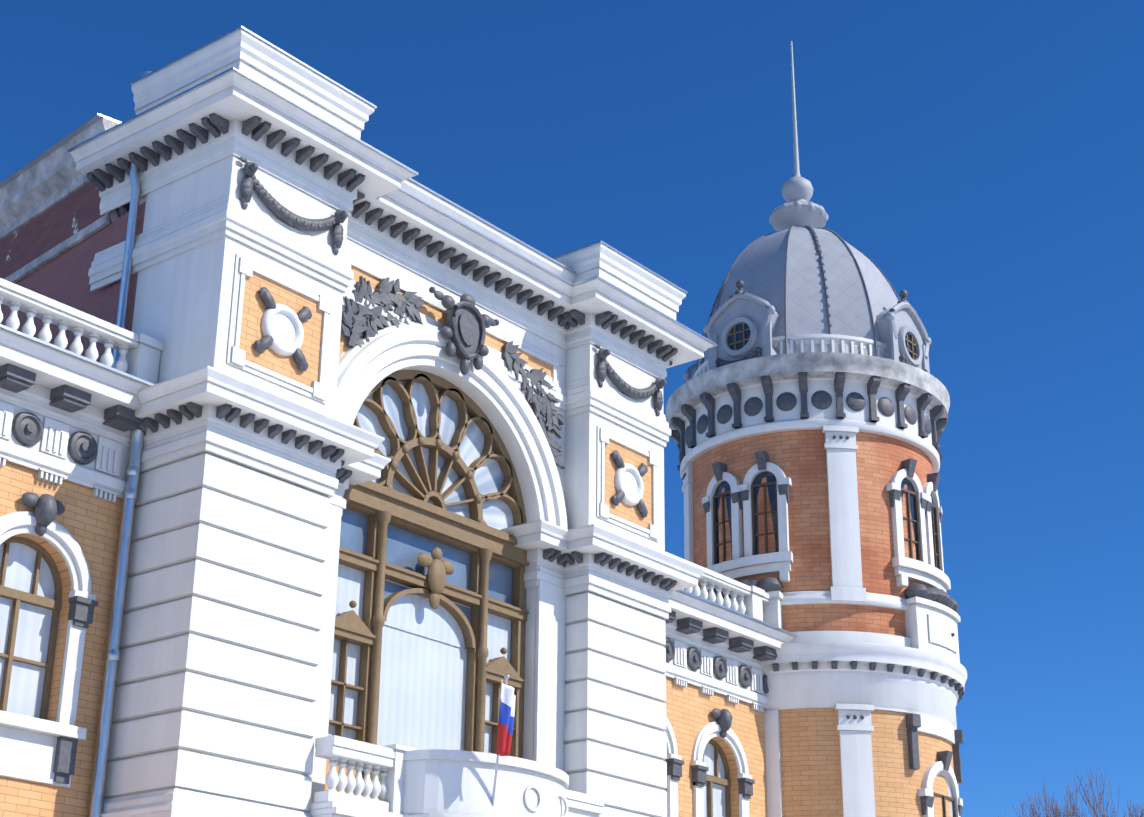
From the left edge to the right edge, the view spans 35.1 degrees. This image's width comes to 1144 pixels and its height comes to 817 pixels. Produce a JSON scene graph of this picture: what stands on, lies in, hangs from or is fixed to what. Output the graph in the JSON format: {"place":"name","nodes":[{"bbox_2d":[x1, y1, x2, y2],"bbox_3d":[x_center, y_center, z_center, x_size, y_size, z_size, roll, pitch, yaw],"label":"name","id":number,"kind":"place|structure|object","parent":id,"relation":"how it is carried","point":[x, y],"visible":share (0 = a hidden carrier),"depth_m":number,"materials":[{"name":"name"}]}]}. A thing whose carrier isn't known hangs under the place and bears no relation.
{"place":"outdoors","nodes":[
{"label":"outdoors","id":0,"kind":"place"},
{"bbox_2d":[88,71,509,816],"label":"drainpipes","id":1,"kind":"object","parent":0,"point":[112,651],"visible":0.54,"depth_m":29.19,"materials":[{"name":"grey metal"}]},
{"bbox_2d":[497,679,515,755],"bbox_3d":[-1.109,5.167,30.188,0.284,1.222,0.341,-1,-22,4],"label":"flag cloth","id":2,"kind":"object","parent":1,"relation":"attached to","point":[506,717],"visible":1,"depth_m":30.21,"materials":[{"name":"multicoloured fabric"}]},
{"bbox_2d":[0,266,766,816],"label":"orange brick walls","id":3,"kind":"structure","parent":0,"point":[88,522],"depth_m":29.45,"materials":[{"name":"orange brick"}]},
{"bbox_2d":[0,294,966,816],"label":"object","id":4,"kind":"object","parent":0,"point":[372,364],"visible":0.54,"depth_m":43.40,"materials":[{"name":"white paint"}]},
{"bbox_2d":[0,0,1143,816],"label":"sky","id":5,"kind":"structure","parent":0,"point":[986,156],"materials":[{"name":"blue"}]},
{"label":"snowy ground","id":6,"kind":"object","parent":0,"visible":0},
{"bbox_2d":[0,29,962,816],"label":"building facade","id":7,"kind":"structure","parent":6,"relation":"on","point":[224,677],"depth_m":31.43,"materials":[{"name":"white paint"}]},
{"bbox_2d":[0,201,145,362],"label":"wall","id":8,"kind":"structure","parent":7,"relation":"on","point":[64,278],"depth_m":33.34,"materials":[{"name":"red paint"}]},
{"bbox_2d":[0,182,129,278],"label":"peeling band","id":9,"kind":"object","parent":8,"relation":"attached to","point":[75,212],"visible":0.29,"depth_m":34.83,"materials":[{"name":"red paint"}]},
{"bbox_2d":[0,25,796,635],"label":"museum zinc flashings","id":10,"kind":"object","parent":7,"relation":"on","point":[52,149],"visible":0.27,"depth_m":33.93,"materials":[{"name":"grey metal"}]},
{"bbox_2d":[0,117,883,370],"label":"museum peeling entablature","id":11,"kind":"structure","parent":7,"relation":"on","point":[42,186],"depth_m":35.04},
{"bbox_2d":[0,323,917,816],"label":"window frames","id":12,"kind":"structure","parent":7,"relation":"in","point":[416,513],"depth_m":34.44,"materials":[{"name":"brown wood"}]},
{"bbox_2d":[325,759,355,793],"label":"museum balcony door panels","id":13,"kind":"object","parent":12,"relation":"in","point":[337,769],"depth_m":30.84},
{"bbox_2d":[340,509,512,622],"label":"window panes","id":14,"kind":"structure","parent":12,"relation":"in","point":[404,548],"depth_m":34.05,"materials":[{"name":"glass"}]},
{"bbox_2d":[349,437,506,779],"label":"window ornaments","id":15,"kind":"object","parent":12,"relation":"attached to","point":[439,570],"visible":0.75,"depth_m":33.75},
{"bbox_2d":[357,381,513,529],"bbox_3d":[-2.776,0.876,35.049,0.040,3.220,5.600,-16,-27,36],"label":"fanlight glass","id":16,"kind":"object","parent":12,"relation":"in","point":[488,479],"visible":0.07,"depth_m":35.46,"materials":[{"name":"glass"}]},
{"bbox_2d":[0,543,952,816],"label":"window panes","id":17,"kind":"structure","parent":12,"relation":"in","point":[422,677],"depth_m":32.99,"materials":[{"name":"glass"}]},
{"bbox_2d":[0,113,963,815],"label":"museum console ornaments","id":18,"kind":"object","parent":7,"relation":"attached to","point":[358,319],"visible":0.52,"depth_m":36.38},
{"bbox_2d":[11,157,958,737],"bbox_3d":[-4.130,-1.606,36.240,7.737,12.813,41.598,-16,-27,36],"label":"decorative ornament","id":19,"kind":"object","parent":7,"relation":"attached to","point":[465,327],"visible":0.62,"depth_m":35.67,"materials":[{"name":"grey stone"}]},
{"bbox_2d":[693,429,932,636],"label":"tower brick wall","id":20,"kind":"structure","parent":7,"relation":"on","point":[798,457],"depth_m":45.52,"materials":[{"name":"orange brick"}]},
{"bbox_2d":[666,352,949,442],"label":"tower cornice","id":21,"kind":"structure","parent":20,"relation":"on","point":[778,367],"depth_m":46.69,"materials":[{"name":"grey paint"}]},
{"bbox_2d":[697,227,897,368],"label":"dome","id":22,"kind":"structure","parent":21,"relation":"on","point":[758,269],"depth_m":48.67,"materials":[{"name":"grey metal"}]},
{"bbox_2d":[696,225,899,369],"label":"dome ribs","id":23,"kind":"object","parent":22,"relation":"attached to","point":[818,245],"visible":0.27,"depth_m":49.04,"materials":[{"name":"grey metal"}]},
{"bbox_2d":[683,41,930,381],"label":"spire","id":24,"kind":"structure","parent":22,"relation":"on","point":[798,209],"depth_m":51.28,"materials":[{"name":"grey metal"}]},
{"bbox_2d":[690,299,929,378],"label":"dormers","id":25,"kind":"object","parent":21,"relation":"on","point":[755,312],"visible":0.1,"depth_m":48.01,"materials":[{"name":"grey paint"}]},
{"bbox_2d":[713,481,955,816],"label":"window frames","id":26,"kind":"structure","parent":20,"relation":"in","point":[910,540],"depth_m":46.00,"materials":[{"name":"wood"}]},
{"bbox_2d":[714,323,937,567],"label":"tower window glass","id":27,"kind":"object","parent":26,"relation":"in","point":[768,475],"visible":0.17,"depth_m":46.28,"materials":[{"name":"black glass"}]},
{"bbox_2d":[779,708,953,816],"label":"brick wall","id":28,"kind":"structure","parent":6,"relation":"on","point":[810,764],"depth_m":43.05,"materials":[{"name":"brick"}]},
{"bbox_2d":[998,765,1143,816],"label":"bare tree","id":29,"kind":"object","parent":6,"relation":"on","point":[1038,814],"visible":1,"depth_m":54.79,"materials":[{"name":"brown plant"}]}
]}

